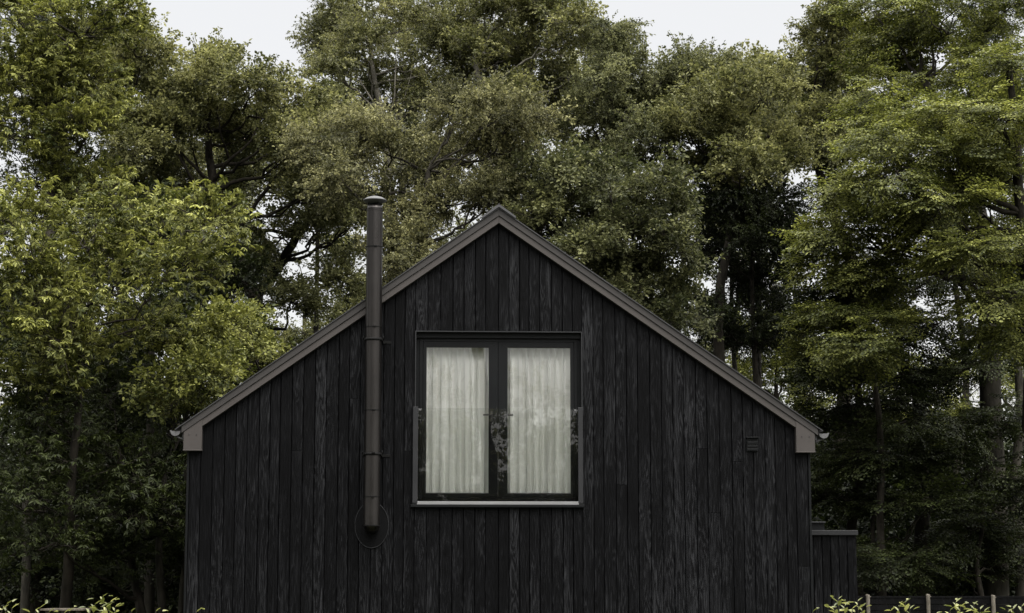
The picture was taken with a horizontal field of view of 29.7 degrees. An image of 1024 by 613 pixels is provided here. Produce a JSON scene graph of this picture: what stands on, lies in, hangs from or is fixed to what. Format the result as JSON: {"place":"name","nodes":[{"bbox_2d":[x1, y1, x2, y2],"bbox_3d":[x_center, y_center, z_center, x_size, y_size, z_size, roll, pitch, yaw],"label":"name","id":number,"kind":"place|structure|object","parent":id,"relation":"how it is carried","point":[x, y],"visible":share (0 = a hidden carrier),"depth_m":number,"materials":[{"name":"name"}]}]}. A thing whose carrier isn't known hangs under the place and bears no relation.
{"place":"outdoors","nodes":[
{"label":"outdoors","id":0,"kind":"place"},
{"bbox_2d":[170,196,828,612],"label":"timber house","id":1,"kind":"structure","parent":0,"point":[688,494],"depth_m":24.44,"materials":[{"name":"black wood"}]},
{"bbox_2d":[422,347,488,492],"bbox_3d":[-0.678,1.495,24.732,0.960,2.120,0.176,0,-8,-3],"label":"curtain","id":2,"kind":"object","parent":1,"relation":"hanging from","point":[457,397],"visible":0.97,"depth_m":24.78,"materials":[{"name":"fabric"}]},
{"bbox_2d":[416,332,580,501],"bbox_3d":[-0.172,1.435,24.623,2.109,2.207,0.146,0,-8,-3],"label":"french window","id":3,"kind":"structure","parent":1,"relation":"in","point":[498,344],"depth_m":24.65,"materials":[{"name":"black metal"}]},
{"bbox_2d":[508,348,570,492],"bbox_3d":[0.317,1.502,24.781,0.973,2.120,0.169,0,-8,-3],"label":"curtain","id":4,"kind":"object","parent":1,"relation":"hanging from","point":[539,460],"visible":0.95,"depth_m":24.82,"materials":[{"name":"fabric"}]},
{"bbox_2d":[0,0,1023,456],"label":"sky","id":5,"kind":"structure","parent":0,"point":[268,22],"materials":[{"name":"white"}]},
{"label":"ground","id":6,"kind":"structure","parent":0,"visible":0},
{"bbox_2d":[0,277,95,612],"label":"woodland tree","id":7,"kind":"object","parent":6,"relation":"on","point":[25,593],"visible":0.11,"depth_m":31.35,"materials":[{"name":"green plant"}]},
{"bbox_2d":[0,179,109,469],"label":"tree","id":8,"kind":"object","parent":6,"relation":"on","point":[66,247],"depth_m":50.77,"materials":[{"name":"green plant"}]},
{"bbox_2d":[40,608,91,612],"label":"fence","id":9,"kind":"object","parent":6,"relation":"on","point":[77,610],"visible":0.72,"depth_m":26.86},
{"bbox_2d":[0,0,143,504],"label":"tree","id":10,"kind":"object","parent":6,"relation":"on","point":[13,142],"visible":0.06,"depth_m":48.90,"materials":[{"name":"green plant"}]},
{"bbox_2d":[0,0,160,612],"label":"chestnut tree","id":11,"kind":"object","parent":6,"relation":"on","point":[58,63],"visible":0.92,"depth_m":33.47,"materials":[{"name":"green plant"}]},
{"bbox_2d":[0,376,184,612],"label":"understory tree","id":12,"kind":"object","parent":6,"relation":"on","point":[52,576],"visible":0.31,"depth_m":32.38,"materials":[{"name":"green plant"}]},
{"bbox_2d":[0,355,186,612],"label":"understory tree","id":13,"kind":"object","parent":6,"relation":"on","point":[128,485],"visible":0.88,"depth_m":28.42,"materials":[{"name":"green plant"}]},
{"bbox_2d":[0,0,187,602],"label":"oak tree","id":14,"kind":"object","parent":6,"relation":"on","point":[119,141],"visible":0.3,"depth_m":37.05,"materials":[{"name":"green plant"}]},
{"bbox_2d":[0,594,204,612],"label":"hedge","id":15,"kind":"object","parent":6,"relation":"on","point":[105,610],"visible":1,"depth_m":10.62,"materials":[{"name":"green plant"}]},
{"bbox_2d":[64,305,156,609],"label":"woodland tree","id":16,"kind":"object","parent":6,"relation":"on","point":[110,514],"depth_m":35.96,"materials":[{"name":"green plant"}]},
{"bbox_2d":[0,171,265,612],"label":"walnut tree","id":17,"kind":"object","parent":6,"relation":"on","point":[43,324],"visible":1,"depth_m":28.02,"materials":[{"name":"green plant"}]},
{"bbox_2d":[0,176,284,612],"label":"understory tree","id":18,"kind":"object","parent":6,"relation":"on","point":[250,275],"visible":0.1,"depth_m":35.79,"materials":[{"name":"green plant"}]},
{"bbox_2d":[89,224,229,612],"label":"woodland tree","id":19,"kind":"object","parent":6,"relation":"on","point":[149,596],"visible":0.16,"depth_m":32.11,"materials":[{"name":"green plant"}]},
{"bbox_2d":[109,301,250,612],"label":"woodland tree","id":20,"kind":"object","parent":6,"relation":"on","point":[181,585],"visible":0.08,"depth_m":30.99,"materials":[{"name":"green plant"}]},
{"bbox_2d":[100,99,280,493],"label":"tree","id":21,"kind":"object","parent":6,"relation":"on","point":[202,159],"visible":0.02,"depth_m":48.02,"materials":[{"name":"green plant"}]},
{"bbox_2d":[117,284,296,612],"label":"maple sapling","id":22,"kind":"object","parent":6,"relation":"on","point":[231,336],"visible":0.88,"depth_m":29.54,"materials":[{"name":"green plant"}]},
{"bbox_2d":[128,27,362,330],"bbox_3d":[-5.266,0.612,37.405,4.938,12.748,5.238,0,-8,-3],"label":"domed oak tree","id":23,"kind":"object","parent":6,"relation":"on","point":[192,98],"visible":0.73,"depth_m":37.26,"materials":[{"name":"green plant"}]},
{"bbox_2d":[162,139,386,330],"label":"leaning oak tree","id":24,"kind":"object","parent":6,"relation":"on","point":[345,276],"visible":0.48,"depth_m":39.27,"materials":[{"name":"green plant"}]},
{"bbox_2d":[233,226,365,354],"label":"tree","id":25,"kind":"object","parent":6,"relation":"on","point":[305,330],"visible":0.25,"depth_m":52.44,"materials":[{"name":"green plant"}]},
{"bbox_2d":[262,175,369,332],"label":"woodland tree","id":26,"kind":"object","parent":6,"relation":"on","point":[315,327],"visible":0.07,"depth_m":41.99,"materials":[{"name":"green plant"}]},
{"bbox_2d":[285,0,482,273],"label":"pale limbed tree","id":27,"kind":"object","parent":6,"relation":"on","point":[341,35],"visible":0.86,"depth_m":42.01,"materials":[{"name":"green plant"}]},
{"bbox_2d":[317,0,490,203],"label":"tree","id":28,"kind":"object","parent":6,"relation":"on","point":[339,89],"visible":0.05,"depth_m":52.90,"materials":[{"name":"green plant"}]},
{"bbox_2d":[332,60,496,196],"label":"pale limbed tree","id":29,"kind":"object","parent":6,"relation":"on","point":[367,84],"visible":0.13,"depth_m":43.43,"materials":[{"name":"green plant"}]},
{"bbox_2d":[275,66,577,286],"bbox_3d":[-1.592,1.140,34.614,5.470,10.935,5.117,0,-8,-3],"label":"hornbeam tree","id":30,"kind":"object","parent":6,"relation":"on","point":[515,118],"visible":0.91,"depth_m":34.43,"materials":[{"name":"green plant"}]},
{"bbox_2d":[330,107,657,300],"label":"tree","id":31,"kind":"object","parent":6,"relation":"on","point":[458,232],"visible":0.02,"depth_m":52.69,"materials":[{"name":"green plant"}]},
{"bbox_2d":[0,446,1023,612],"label":"undergrowth","id":32,"kind":"object","parent":6,"relation":"on","point":[863,527],"visible":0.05,"depth_m":36.95,"materials":[{"name":"green plant"}]},
{"bbox_2d":[0,384,1023,509],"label":"woods","id":33,"kind":"object","parent":6,"relation":"on","point":[1008,446],"visible":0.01,"depth_m":61.80,"materials":[{"name":"green plant"}]},
{"bbox_2d":[434,0,608,213],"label":"ash tree","id":34,"kind":"object","parent":6,"relation":"on","point":[513,55],"visible":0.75,"depth_m":41.54,"materials":[{"name":"green plant"}]},
{"bbox_2d":[476,9,704,235],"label":"tree","id":35,"kind":"object","parent":6,"relation":"on","point":[560,56],"visible":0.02,"depth_m":50.18,"materials":[{"name":"green plant"}]},
{"bbox_2d":[483,131,724,341],"bbox_3d":[1.565,1.667,33.801,4.151,9.652,4.777,0,-8,-3],"label":"tree","id":36,"kind":"object","parent":6,"relation":"on","point":[610,228],"visible":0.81,"depth_m":33.19,"materials":[{"name":"green plant"}]},
{"bbox_2d":[549,11,750,186],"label":"elm tree","id":37,"kind":"object","parent":6,"relation":"on","point":[615,104],"visible":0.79,"depth_m":39.49,"materials":[{"name":"green plant"}]},
{"bbox_2d":[636,42,824,361],"bbox_3d":[4.320,0.879,37.197,3.828,12.193,5.069,0,-8,-3],"label":"domed ash tree","id":38,"kind":"object","parent":6,"relation":"on","point":[759,152],"visible":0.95,"depth_m":37.51,"materials":[{"name":"green plant"}]},
{"bbox_2d":[651,191,811,358],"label":"tree","id":39,"kind":"object","parent":6,"relation":"on","point":[709,349],"visible":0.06,"depth_m":50.49,"materials":[{"name":"green plant"}]},
{"bbox_2d":[693,180,774,370],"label":"woodland tree","id":40,"kind":"object","parent":6,"relation":"on","point":[734,365],"visible":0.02,"depth_m":41.12,"materials":[{"name":"green plant"}]},
{"bbox_2d":[678,146,821,386],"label":"shaded tree","id":41,"kind":"object","parent":6,"relation":"on","point":[759,215],"visible":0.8,"depth_m":38.29,"materials":[{"name":"green plant"}]},
{"bbox_2d":[704,171,804,398],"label":"woodland tree","id":42,"kind":"object","parent":6,"relation":"on","point":[759,365],"visible":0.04,"depth_m":40.02,"materials":[{"name":"green plant"}]},
{"bbox_2d":[725,311,836,418],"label":"tree","id":43,"kind":"object","parent":6,"relation":"on","point":[745,370],"visible":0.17,"depth_m":49.35,"materials":[{"name":"green plant"}]},
{"bbox_2d":[685,33,879,359],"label":"tree","id":44,"kind":"object","parent":6,"relation":"on","point":[820,92],"visible":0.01,"depth_m":52.49,"materials":[{"name":"green plant"}]},
{"bbox_2d":[723,0,892,528],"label":"lime tree","id":45,"kind":"object","parent":6,"relation":"on","point":[810,104],"visible":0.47,"depth_m":41.91,"materials":[{"name":"green plant"}]},
{"bbox_2d":[812,522,857,612],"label":"flat roofed annex","id":46,"kind":"object","parent":6,"relation":"on","point":[834,555],"visible":0.51,"depth_m":25.50,"materials":[{"name":"wood"}]},
{"bbox_2d":[764,224,948,604],"bbox_3d":[5.710,2.276,31.767,2.611,7.833,4.211,0,-8,-3],"label":"young beech tree","id":47,"kind":"object","parent":6,"relation":"on","point":[856,341],"visible":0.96,"depth_m":31.88,"materials":[{"name":"green plant"}]},
{"bbox_2d":[780,255,947,604],"bbox_3d":[6.188,2.890,34.434,3.024,7.399,4.558,0,-8,-3],"label":"slim dark tree","id":48,"kind":"object","parent":6,"relation":"on","point":[847,411],"visible":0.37,"depth_m":34.03,"materials":[{"name":"green plant"}]},
{"bbox_2d":[767,332,1002,604],"bbox_3d":[6.330,3.238,33.202,3.470,6.350,5.454,0,-8,-3],"label":"understory tree","id":49,"kind":"object","parent":6,"relation":"on","point":[849,463],"visible":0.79,"depth_m":32.37,"materials":[{"name":"green plant"}]},
{"bbox_2d":[768,40,1023,432],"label":"beech tree","id":50,"kind":"object","parent":6,"relation":"on","point":[914,210],"visible":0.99,"depth_m":31.37,"materials":[{"name":"green plant"}]},
{"bbox_2d":[812,595,1023,612],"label":"hedge","id":51,"kind":"object","parent":6,"relation":"on","point":[906,607],"visible":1,"depth_m":10.90,"materials":[{"name":"green plant"}]},
{"bbox_2d":[817,236,1020,604],"bbox_3d":[7.348,2.586,35.022,5.129,8.161,4.042,4,-9,-24],"label":"forked tree","id":52,"kind":"object","parent":6,"relation":"on","point":[934,372],"visible":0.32,"depth_m":34.93,"materials":[{"name":"green plant"}]},
{"bbox_2d":[815,0,1023,610],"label":"tall beech tree","id":53,"kind":"object","parent":6,"relation":"on","point":[902,25],"visible":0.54,"depth_m":35.70,"materials":[{"name":"green plant"}]},
{"bbox_2d":[853,0,1023,494],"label":"tree","id":54,"kind":"object","parent":6,"relation":"on","point":[971,6],"visible":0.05,"depth_m":54.49,"materials":[{"name":"green plant"}]},
{"bbox_2d":[858,594,1023,612],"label":"garden fence","id":55,"kind":"object","parent":6,"relation":"on","point":[928,600],"visible":0.79,"depth_m":29.52,"materials":[{"name":"brown wood"}]},
{"bbox_2d":[865,347,1023,454],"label":"tree","id":56,"kind":"object","parent":6,"relation":"on","point":[1006,382],"visible":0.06,"depth_m":50.35,"materials":[{"name":"green plant"}]},
{"bbox_2d":[875,389,1023,610],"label":"understory tree","id":57,"kind":"object","parent":6,"relation":"on","point":[1011,489],"visible":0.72,"depth_m":33.63,"materials":[{"name":"green plant"}]},
{"bbox_2d":[975,268,1023,610],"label":"woodland tree","id":58,"kind":"object","parent":6,"relation":"on","point":[1019,590],"visible":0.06,"depth_m":35.92,"materials":[{"name":"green plant"}]}
]}

